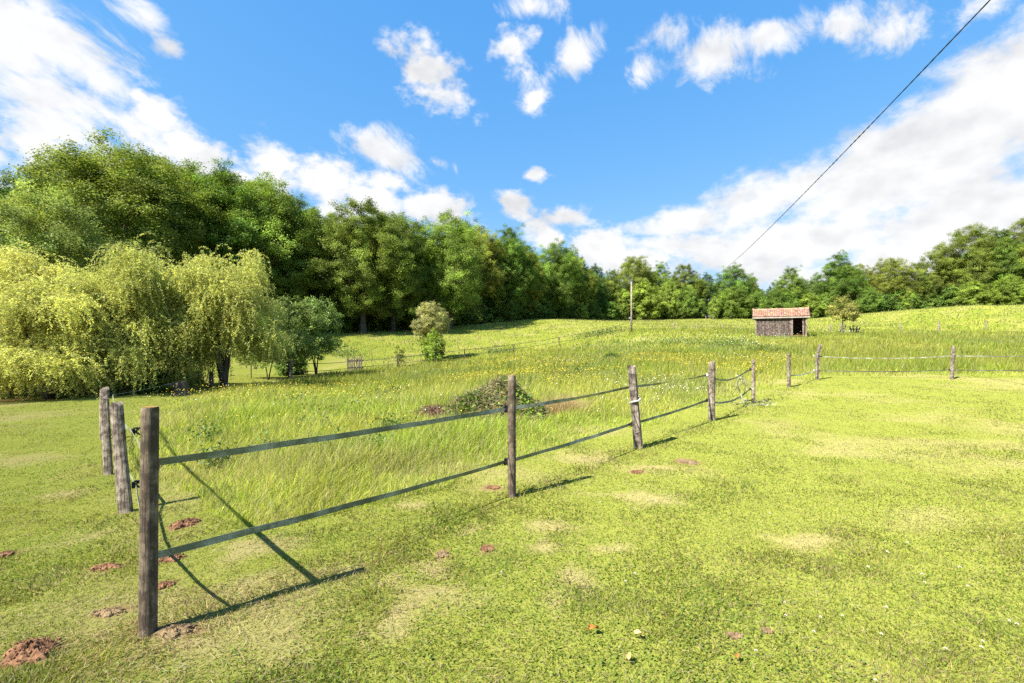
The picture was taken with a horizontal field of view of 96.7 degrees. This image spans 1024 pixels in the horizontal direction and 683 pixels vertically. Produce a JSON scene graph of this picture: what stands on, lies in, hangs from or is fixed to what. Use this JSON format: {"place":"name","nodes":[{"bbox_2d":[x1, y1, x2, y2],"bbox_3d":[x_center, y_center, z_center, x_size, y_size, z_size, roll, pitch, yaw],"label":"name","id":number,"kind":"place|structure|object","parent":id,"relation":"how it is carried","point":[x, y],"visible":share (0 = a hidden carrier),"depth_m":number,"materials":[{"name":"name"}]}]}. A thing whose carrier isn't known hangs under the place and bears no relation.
{"place":"outdoors","nodes":[
{"label":"outdoors","id":0,"kind":"place"},
{"bbox_2d":[0,390,159,402],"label":"pond","id":1,"kind":"structure","parent":0,"point":[11,397],"depth_m":17.42,"materials":[{"name":"liquid"}]},
{"bbox_2d":[112,375,772,524],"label":"meadow grass","id":2,"kind":"structure","parent":0,"point":[313,467],"depth_m":7.11,"materials":[{"name":"green plant"}]},
{"bbox_2d":[0,305,1023,682],"bbox_3d":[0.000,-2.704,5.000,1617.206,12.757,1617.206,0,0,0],"label":"ground","id":3,"kind":"structure","parent":0,"point":[564,459],"depth_m":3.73,"materials":[{"name":"green plant"}]},
{"bbox_2d":[0,169,61,263],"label":"broadleaf tree","id":4,"kind":"object","parent":3,"relation":"on","point":[5,190],"depth_m":47.44,"materials":[{"name":"green plant"}]},
{"bbox_2d":[0,636,66,668],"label":"earth patch","id":5,"kind":"object","parent":3,"relation":"on","point":[21,653],"visible":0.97,"depth_m":2.23,"materials":[{"name":"red soil"}]},
{"bbox_2d":[0,240,90,300],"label":"weeping willow","id":6,"kind":"object","parent":3,"relation":"on","point":[7,258],"visible":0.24,"depth_m":22.97,"materials":[{"name":"green plant"}]},
{"bbox_2d":[0,142,131,263],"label":"broadleaf tree","id":7,"kind":"object","parent":3,"relation":"on","point":[70,180],"visible":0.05,"depth_m":48.48,"materials":[{"name":"green plant"}]},
{"bbox_2d":[0,173,137,284],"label":"ash tree","id":8,"kind":"object","parent":3,"relation":"on","point":[57,233],"visible":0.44,"depth_m":37.45,"materials":[{"name":"green plant"}]},
{"bbox_2d":[30,373,138,399],"bbox_3d":[-16.134,1.857,17.419,3.497,1.904,2.582,0,0,0],"label":"shrub","id":9,"kind":"object","parent":3,"relation":"on","point":[118,390],"visible":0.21,"depth_m":17.07,"materials":[{"name":"green plant"}]},
{"bbox_2d":[0,267,169,401],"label":"weeping willow","id":10,"kind":"object","parent":3,"relation":"on","point":[27,313],"visible":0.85,"depth_m":15.38,"materials":[{"name":"green plant"}]},
{"bbox_2d":[100,396,112,474],"bbox_3d":[-5.276,1.378,5.958,0.195,1.323,0.115,0,0,-27],"label":"fence post","id":11,"kind":"object","parent":3,"relation":"on","point":[106,438],"visible":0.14,"depth_m":5.92,"materials":[{"name":"grey wood"}]},
{"bbox_2d":[91,606,125,617],"bbox_3d":[-2.308,1.550,2.607,0.201,0.055,0.104,0,0,0],"label":"earth patch","id":12,"kind":"object","parent":3,"relation":"on","point":[105,612],"visible":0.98,"depth_m":2.59,"materials":[{"name":"beige soil"}]},
{"bbox_2d":[109,401,139,513],"bbox_3d":[-3.757,1.267,4.425,0.220,1.370,0.134,0,0,0],"label":"fence post","id":13,"kind":"object","parent":3,"relation":"on","point":[124,485],"visible":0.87,"depth_m":4.37,"materials":[{"name":"grey wood"}]},
{"bbox_2d":[62,144,188,235],"bbox_3d":[-49.084,-13.205,59.692,24.090,24.267,19.250,0,0,38],"label":"broadleaf tree","id":14,"kind":"object","parent":3,"relation":"on","point":[128,169],"visible":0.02,"depth_m":57.53,"materials":[{"name":"green plant"}]},
{"bbox_2d":[0,124,262,278],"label":"broadleaf tree","id":15,"kind":"object","parent":3,"relation":"on","point":[125,201],"visible":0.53,"depth_m":45.80,"materials":[{"name":"green plant"}]},
{"bbox_2d":[34,231,235,394],"bbox_3d":[-15.181,-0.895,18.192,6.518,7.019,7.009,0,0,-19],"label":"weeping willow","id":16,"kind":"object","parent":3,"relation":"on","point":[138,282],"visible":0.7,"depth_m":17.35,"materials":[{"name":"green plant"}]},
{"bbox_2d":[138,406,158,637],"bbox_3d":[-1.931,1.097,2.421,0.097,1.509,0.082,0,0,0],"label":"fence post","id":17,"kind":"object","parent":3,"relation":"on","point":[148,532],"visible":0.88,"depth_m":2.39,"materials":[{"name":"wood"}]},
{"bbox_2d":[133,368,197,393],"bbox_3d":[-14.416,1.787,19.023,2.050,1.534,1.991,0,0,-21],"label":"shrub","id":18,"kind":"object","parent":3,"relation":"on","point":[161,379],"visible":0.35,"depth_m":18.55,"materials":[{"name":"green plant"}]},
{"bbox_2d":[152,622,197,639],"bbox_3d":[-1.802,1.543,2.432,0.213,0.061,0.140,0,0,0],"label":"earth patch","id":19,"kind":"object","parent":3,"relation":"on","point":[172,629],"visible":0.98,"depth_m":2.42,"materials":[{"name":"beige soil"}]},
{"bbox_2d":[108,156,245,263],"bbox_3d":[-39.827,-11.486,55.146,14.549,21.851,14.317,0,0,-10],"label":"broadleaf tree","id":20,"kind":"object","parent":3,"relation":"on","point":[192,167],"visible":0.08,"depth_m":55.01,"materials":[{"name":"green plant"}]},
{"bbox_2d":[163,381,190,395],"bbox_3d":[-12.434,1.843,16.966,0.893,0.750,0.667,0,0,-38],"label":"tree stump","id":21,"kind":"object","parent":3,"relation":"on","point":[183,386],"visible":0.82,"depth_m":16.87,"materials":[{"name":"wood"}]},
{"bbox_2d":[168,517,200,530],"bbox_3d":[-2.880,1.592,3.992,0.232,0.075,0.245,0,0,0],"label":"earth patch","id":22,"kind":"object","parent":3,"relation":"on","point":[181,523],"visible":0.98,"depth_m":3.97,"materials":[{"name":"red soil"}]},
{"bbox_2d":[133,157,291,291],"bbox_3d":[-35.441,-11.409,55.523,15.517,22.084,17.373,0,0,33],"label":"broadleaf tree","id":23,"kind":"object","parent":3,"relation":"on","point":[220,182],"visible":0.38,"depth_m":54.04,"materials":[{"name":"green plant"}]},
{"bbox_2d":[137,244,299,387],"bbox_3d":[-12.738,-0.994,20.528,6.338,6.588,6.677,0,0,-17],"label":"weeping willow","id":24,"kind":"object","parent":3,"relation":"on","point":[237,306],"visible":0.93,"depth_m":18.84,"materials":[{"name":"green plant"}]},
{"bbox_2d":[179,170,331,308],"bbox_3d":[-33.865,-11.577,61.026,19.983,21.942,16.095,0,0,8],"label":"broadleaf tree","id":25,"kind":"object","parent":3,"relation":"on","point":[271,198],"visible":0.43,"depth_m":58.00,"materials":[{"name":"green plant"}]},
{"bbox_2d":[246,305,295,379],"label":"fruit tree","id":26,"kind":"object","parent":3,"relation":"on","point":[272,361],"visible":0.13,"depth_m":25.80,"materials":[{"name":"green plant"}]},
{"bbox_2d":[272,352,309,375],"bbox_3d":[-15.102,1.357,30.971,2.467,3.411,3.342,0,0,-28],"label":"shrub","id":27,"kind":"object","parent":3,"relation":"on","point":[281,369],"visible":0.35,"depth_m":30.43,"materials":[{"name":"green plant"}]},
{"bbox_2d":[268,293,329,377],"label":"fruit tree","id":28,"kind":"object","parent":3,"relation":"on","point":[301,340],"visible":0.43,"depth_m":27.75,"materials":[{"name":"green plant"}]},
{"bbox_2d":[264,193,345,313],"bbox_3d":[-29.794,-10.831,63.663,12.960,19.896,12.042,0,0,27],"label":"broadleaf tree","id":29,"kind":"object","parent":3,"relation":"on","point":[318,293],"visible":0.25,"depth_m":61.70,"materials":[{"name":"green plant"}]},
{"bbox_2d":[285,294,347,374],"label":"fruit tree","id":30,"kind":"object","parent":3,"relation":"on","point":[324,310],"visible":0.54,"depth_m":29.78,"materials":[{"name":"green plant"}]},
{"bbox_2d":[307,211,359,308],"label":"broadleaf tree","id":31,"kind":"object","parent":3,"relation":"on","point":[330,215],"visible":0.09,"depth_m":66.69,"materials":[{"name":"green plant"}]},
{"bbox_2d":[322,310,354,333],"bbox_3d":[-25.539,-2.467,64.688,5.852,4.775,5.682,0,0,33],"label":"edge shrub","id":32,"kind":"object","parent":3,"relation":"on","point":[345,327],"visible":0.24,"depth_m":64.10,"materials":[{"name":"green plant"}]},
{"bbox_2d":[298,194,426,333],"bbox_3d":[-20.050,-10.373,61.226,14.922,19.210,14.684,0,0,22],"label":"broadleaf tree","id":33,"kind":"object","parent":3,"relation":"on","point":[362,269],"visible":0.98,"depth_m":60.59,"materials":[{"name":"green plant"}]},
{"bbox_2d":[353,302,404,331],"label":"edge shrub","id":34,"kind":"object","parent":3,"relation":"on","point":[385,326],"visible":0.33,"depth_m":70.39,"materials":[{"name":"green plant"}]},
{"bbox_2d":[353,210,429,331],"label":"broadleaf tree","id":35,"kind":"object","parent":3,"relation":"on","point":[405,231],"visible":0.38,"depth_m":65.40,"materials":[{"name":"green plant"}]},
{"bbox_2d":[366,302,419,331],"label":"edge shrub","id":36,"kind":"object","parent":3,"relation":"on","point":[408,323],"visible":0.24,"depth_m":72.41,"materials":[{"name":"green plant"}]},
{"bbox_2d":[403,215,453,329],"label":"broadleaf tree","id":37,"kind":"object","parent":3,"relation":"on","point":[434,280],"visible":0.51,"depth_m":69.05,"materials":[{"name":"green plant"}]},
{"bbox_2d":[407,400,450,418],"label":"dead brambles","id":38,"kind":"object","parent":3,"relation":"on","point":[435,409],"visible":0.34,"depth_m":9.57,"materials":[{"name":"brown plant"}]},
{"bbox_2d":[411,301,452,339],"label":"pollard willow","id":39,"kind":"object","parent":3,"relation":"on","point":[426,322],"visible":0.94,"depth_m":44.43,"materials":[{"name":"green plant"}]},
{"bbox_2d":[418,328,445,362],"bbox_3d":[-7.433,0.629,43.022,3.241,3.882,2.805,0,0,43],"label":"leafy bush","id":40,"kind":"object","parent":3,"relation":"on","point":[432,345],"visible":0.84,"depth_m":42.52,"materials":[{"name":"green plant"}]},
{"bbox_2d":[418,207,488,328],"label":"broadleaf tree","id":41,"kind":"object","parent":3,"relation":"on","point":[456,242],"visible":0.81,"depth_m":69.33,"materials":[{"name":"green plant"}]},
{"bbox_2d":[439,301,476,325],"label":"edge shrub","id":42,"kind":"object","parent":3,"relation":"on","point":[464,318],"visible":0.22,"depth_m":79.73,"materials":[{"name":"green plant"}]},
{"bbox_2d":[442,219,497,306],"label":"broadleaf tree","id":43,"kind":"object","parent":3,"relation":"on","point":[486,300],"visible":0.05,"depth_m":84.43,"materials":[{"name":"green plant"}]},
{"bbox_2d":[461,297,492,323],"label":"edge shrub","id":44,"kind":"object","parent":3,"relation":"on","point":[481,316],"visible":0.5,"depth_m":81.78,"materials":[{"name":"green plant"}]},
{"bbox_2d":[454,225,508,323],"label":"broadleaf tree","id":45,"kind":"object","parent":3,"relation":"on","point":[495,274],"visible":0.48,"depth_m":81.26,"materials":[{"name":"green plant"}]},
{"bbox_2d":[438,374,553,424],"bbox_3d":[-0.406,1.194,9.742,2.699,1.078,2.792,0,0,0],"label":"garden waste heap","id":46,"kind":"object","parent":3,"relation":"on","point":[493,394],"visible":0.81,"depth_m":9.18,"materials":[{"name":"green plant"}]},
{"bbox_2d":[484,290,518,321],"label":"edge shrub","id":47,"kind":"object","parent":3,"relation":"on","point":[499,315],"visible":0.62,"depth_m":84.29,"materials":[{"name":"green plant"}]},
{"bbox_2d":[134,322,876,434],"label":"buttercups","id":48,"kind":"object","parent":3,"relation":"on","point":[495,373],"visible":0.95,"depth_m":18.43,"materials":[{"name":"yellow plant"}]},
{"bbox_2d":[481,223,538,320],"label":"broadleaf tree","id":49,"kind":"object","parent":3,"relation":"on","point":[514,283],"visible":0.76,"depth_m":84.59,"materials":[{"name":"green plant"}]},
{"bbox_2d":[504,375,515,497],"bbox_3d":[-0.022,1.092,4.566,0.137,1.520,0.082,0,0,34],"label":"fence post","id":50,"kind":"object","parent":3,"relation":"on","point":[510,460],"visible":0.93,"depth_m":4.52,"materials":[{"name":"brown wood"}]},
{"bbox_2d":[158,389,749,557],"bbox_3d":[2.065,1.261,7.053,0.058,0.238,12.236,0,0,41],"label":"fence tape","id":51,"kind":"object","parent":50,"relation":"attached to","point":[211,541],"visible":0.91,"depth_m":3.33,"materials":[{"name":"grey plastic"}]},
{"bbox_2d":[159,369,749,464],"bbox_3d":[2.059,0.767,7.061,0.120,0.261,12.234,0,0,41],"label":"fence tape","id":52,"kind":"object","parent":50,"relation":"attached to","point":[211,454],"visible":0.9,"depth_m":3.33,"materials":[{"name":"grey plastic"}]},
{"bbox_2d":[0,428,1023,682],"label":"clover leaves","id":53,"kind":"object","parent":3,"relation":"on","point":[600,660],"visible":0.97,"depth_m":2.56,"materials":[{"name":"green plant"}]},
{"bbox_2d":[0,398,1023,682],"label":"dry clippings","id":54,"kind":"object","parent":3,"relation":"on","point":[444,592],"visible":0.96,"depth_m":2.65,"materials":[{"name":"beige plant"}]},
{"bbox_2d":[516,251,548,314],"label":"broadleaf tree","id":55,"kind":"object","parent":3,"relation":"on","point":[537,291],"visible":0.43,"depth_m":88.72,"materials":[{"name":"green plant"}]},
{"bbox_2d":[528,296,556,318],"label":"edge shrub","id":56,"kind":"object","parent":3,"relation":"on","point":[548,308],"visible":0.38,"depth_m":91.00,"materials":[{"name":"green plant"}]},
{"bbox_2d":[536,237,584,311],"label":"broadleaf tree","id":57,"kind":"object","parent":3,"relation":"on","point":[557,264],"visible":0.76,"depth_m":93.88,"materials":[{"name":"green plant"}]},
{"bbox_2d":[534,389,599,418],"bbox_3d":[1.165,1.319,9.875,2.018,0.590,1.637,0,0,20],"label":"dry straw tuft","id":58,"kind":"object","parent":3,"relation":"on","point":[553,407],"visible":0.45,"depth_m":9.75,"materials":[{"name":"beige plant"}]},
{"bbox_2d":[561,256,598,311],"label":"broadleaf tree","id":59,"kind":"object","parent":3,"relation":"on","point":[583,297],"visible":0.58,"depth_m":98.82,"materials":[{"name":"green plant"}]},
{"bbox_2d":[570,305,589,319],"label":"edge shrub","id":60,"kind":"object","parent":3,"relation":"on","point":[579,312],"visible":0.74,"depth_m":96.23,"materials":[{"name":"green plant"}]},
{"bbox_2d":[583,299,605,319],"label":"edge shrub","id":61,"kind":"object","parent":3,"relation":"on","point":[595,314],"visible":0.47,"depth_m":99.88,"materials":[{"name":"green plant"}]},
{"bbox_2d":[166,304,1023,399],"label":"distant meadow grass","id":62,"kind":"structure","parent":3,"relation":"on","point":[958,338],"depth_m":26.83,"materials":[{"name":"green plant"}]},
{"bbox_2d":[587,263,610,311],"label":"broadleaf tree","id":63,"kind":"object","parent":3,"relation":"on","point":[602,287],"visible":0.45,"depth_m":104.76,"materials":[{"name":"green plant"}]},
{"bbox_2d":[188,305,1021,470],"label":"leafy weeds","id":64,"kind":"object","parent":3,"relation":"on","point":[214,432],"visible":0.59,"depth_m":13.11,"materials":[{"name":"green plant"}]},
{"bbox_2d":[598,301,623,320],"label":"edge shrub","id":65,"kind":"object","parent":3,"relation":"on","point":[610,310],"visible":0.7,"depth_m":103.35,"materials":[{"name":"green plant"}]},
{"bbox_2d":[603,269,622,302],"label":"broadleaf tree","id":66,"kind":"object","parent":3,"relation":"on","point":[613,286],"visible":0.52,"depth_m":110.58,"materials":[{"name":"green plant"}]},
{"bbox_2d":[612,288,635,319],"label":"young tree","id":67,"kind":"object","parent":3,"relation":"on","point":[623,302],"visible":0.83,"depth_m":106.60,"materials":[{"name":"green plant"}]},
{"bbox_2d":[627,365,642,448],"bbox_3d":[1.813,1.102,6.650,0.250,1.526,0.168,0,0,13],"label":"fence post","id":68,"kind":"object","parent":3,"relation":"on","point":[635,399],"visible":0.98,"depth_m":6.61,"materials":[{"name":"grey wood"}]},
{"bbox_2d":[617,255,657,317],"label":"broadleaf tree","id":69,"kind":"object","parent":3,"relation":"on","point":[638,271],"visible":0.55,"depth_m":115.18,"materials":[{"name":"green plant"}]},
{"bbox_2d":[623,280,669,319],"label":"young tree","id":70,"kind":"object","parent":3,"relation":"on","point":[652,304],"visible":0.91,"depth_m":106.64,"materials":[{"name":"green plant"}]},
{"bbox_2d":[647,261,677,298],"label":"broadleaf tree","id":71,"kind":"object","parent":3,"relation":"on","point":[660,280],"visible":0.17,"depth_m":116.85,"materials":[{"name":"green plant"}]},
{"bbox_2d":[658,279,681,319],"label":"young tree","id":72,"kind":"object","parent":3,"relation":"on","point":[669,294],"visible":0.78,"depth_m":108.38,"materials":[{"name":"green plant"}]},
{"bbox_2d":[668,263,708,303],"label":"broadleaf tree","id":73,"kind":"object","parent":3,"relation":"on","point":[685,279],"visible":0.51,"depth_m":118.44,"materials":[{"name":"green plant"}]},
{"bbox_2d":[675,285,703,318],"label":"young tree","id":74,"kind":"object","parent":3,"relation":"on","point":[688,304],"visible":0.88,"depth_m":107.46,"materials":[{"name":"green plant"}]},
{"bbox_2d":[697,272,716,317],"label":"broadleaf tree","id":75,"kind":"object","parent":3,"relation":"on","point":[708,294],"visible":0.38,"depth_m":118.84,"materials":[{"name":"green plant"}]},
{"bbox_2d":[706,361,714,420],"bbox_3d":[3.933,1.123,9.013,0.180,1.476,0.125,0,0,24],"label":"fence post","id":76,"kind":"object","parent":3,"relation":"on","point":[710,376],"visible":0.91,"depth_m":8.96,"materials":[{"name":"brown wood"}]},
{"bbox_2d":[706,295,721,318],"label":"young tree","id":77,"kind":"object","parent":3,"relation":"on","point":[714,310],"visible":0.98,"depth_m":103.62,"materials":[{"name":"green plant"}]},
{"bbox_2d":[708,262,758,307],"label":"broadleaf tree","id":78,"kind":"object","parent":3,"relation":"on","point":[731,280],"visible":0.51,"depth_m":114.27,"materials":[{"name":"green plant"}]},
{"bbox_2d":[716,284,753,318],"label":"young tree","id":79,"kind":"object","parent":3,"relation":"on","point":[733,303],"visible":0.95,"depth_m":103.39,"materials":[{"name":"green plant"}]},
{"bbox_2d":[729,375,777,405],"bbox_3d":[5.953,1.176,11.208,1.040,0.725,1.679,0,0,33],"label":"tangled tape","id":80,"kind":"object","parent":3,"relation":"on","point":[745,400],"visible":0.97,"depth_m":11.14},
{"bbox_2d":[742,288,771,317],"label":"young tree","id":81,"kind":"object","parent":3,"relation":"on","point":[757,300],"visible":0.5,"depth_m":102.72,"materials":[{"name":"green plant"}]},
{"bbox_2d":[752,306,809,336],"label":"field shed","id":82,"kind":"structure","parent":3,"relation":"on","point":[787,322],"depth_m":40.33,"materials":[{"name":"brown wood"}]},
{"bbox_2d":[761,287,800,308],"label":"young tree","id":83,"kind":"object","parent":3,"relation":"on","point":[787,300],"visible":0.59,"depth_m":96.70,"materials":[{"name":"green plant"}]},
{"bbox_2d":[770,266,807,303],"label":"broadleaf tree","id":84,"kind":"object","parent":3,"relation":"on","point":[796,282],"visible":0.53,"depth_m":102.04,"materials":[{"name":"green plant"}]},
{"bbox_2d":[797,291,825,317],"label":"young tree","id":85,"kind":"object","parent":3,"relation":"on","point":[809,300],"visible":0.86,"depth_m":94.20,"materials":[{"name":"green plant"}]},
{"bbox_2d":[818,290,842,316],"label":"young tree","id":86,"kind":"object","parent":3,"relation":"on","point":[828,299],"visible":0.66,"depth_m":92.50,"materials":[{"name":"green plant"}]},
{"bbox_2d":[812,249,871,307],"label":"broadleaf tree","id":87,"kind":"object","parent":3,"relation":"on","point":[836,282],"visible":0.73,"depth_m":95.57,"materials":[{"name":"green plant"}]},
{"bbox_2d":[825,294,860,330],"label":"ornamental tree","id":88,"kind":"object","parent":3,"relation":"on","point":[844,315],"visible":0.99,"depth_m":49.74,"materials":[{"name":"green plant"}]},
{"bbox_2d":[854,286,884,313],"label":"young tree","id":89,"kind":"object","parent":3,"relation":"on","point":[869,299],"visible":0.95,"depth_m":90.92,"materials":[{"name":"green plant"}]},
{"bbox_2d":[855,289,901,313],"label":"edge shrub","id":90,"kind":"object","parent":3,"relation":"on","point":[883,307],"visible":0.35,"depth_m":91.58,"materials":[{"name":"green plant"}]},
{"bbox_2d":[861,257,928,303],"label":"broadleaf tree","id":91,"kind":"object","parent":3,"relation":"on","point":[890,284],"visible":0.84,"depth_m":92.28,"materials":[{"name":"green plant"}]},
{"bbox_2d":[882,289,927,310],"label":"edge shrub","id":92,"kind":"object","parent":3,"relation":"on","point":[917,298],"visible":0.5,"depth_m":90.62,"materials":[{"name":"green plant"}]},
{"bbox_2d":[903,261,939,301],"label":"broadleaf tree","id":93,"kind":"object","parent":3,"relation":"on","point":[926,291],"visible":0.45,"depth_m":91.69,"materials":[{"name":"green plant"}]},
{"bbox_2d":[913,244,969,298],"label":"broadleaf tree","id":94,"kind":"object","parent":3,"relation":"on","point":[938,280],"visible":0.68,"depth_m":91.12,"materials":[{"name":"green plant"}]},
{"bbox_2d":[929,283,959,306],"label":"edge shrub","id":95,"kind":"object","parent":3,"relation":"on","point":[942,301],"visible":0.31,"depth_m":90.04,"materials":[{"name":"green plant"}]},
{"bbox_2d":[936,281,985,306],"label":"edge shrub","id":96,"kind":"object","parent":3,"relation":"on","point":[948,302],"visible":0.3,"depth_m":88.66,"materials":[{"name":"green plant"}]},
{"bbox_2d":[925,222,1014,290],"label":"broadleaf tree","id":97,"kind":"object","parent":3,"relation":"on","point":[960,240],"visible":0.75,"depth_m":88.17,"materials":[{"name":"green plant"}]},
{"bbox_2d":[953,279,1000,305],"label":"young tree","id":98,"kind":"object","parent":3,"relation":"on","point":[965,291],"visible":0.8,"depth_m":85.29,"materials":[{"name":"green plant"}]},
{"bbox_2d":[965,225,1023,293],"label":"broadleaf tree","id":99,"kind":"object","parent":3,"relation":"on","point":[1012,267],"visible":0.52,"depth_m":86.24,"materials":[{"name":"green plant"}]},
{"bbox_2d":[984,274,1023,304],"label":"young tree","id":100,"kind":"object","parent":3,"relation":"on","point":[1014,294],"visible":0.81,"depth_m":82.94,"materials":[{"name":"green plant"}]},
{"bbox_2d":[1002,216,1023,284],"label":"broadleaf tree","id":101,"kind":"object","parent":3,"relation":"on","point":[1020,236],"visible":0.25,"depth_m":86.75,"materials":[{"name":"green plant"}]},
{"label":"utility pole","id":102,"kind":"object","parent":3,"relation":"on","visible":0},
{"bbox_2d":[710,0,989,277],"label":"overhead cable","id":103,"kind":"object","parent":102,"relation":"attached to","point":[884,110],"visible":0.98,"depth_m":14.55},
{"bbox_2d":[0,370,1023,456],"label":"distant lawn grass","id":104,"kind":"structure","parent":0,"point":[705,429],"depth_m":9.67,"materials":[{"name":"green plant"}]},
{"bbox_2d":[0,0,1023,318],"label":"sky","id":105,"kind":"structure","parent":0,"point":[675,132],"materials":[{"name":"blue"}]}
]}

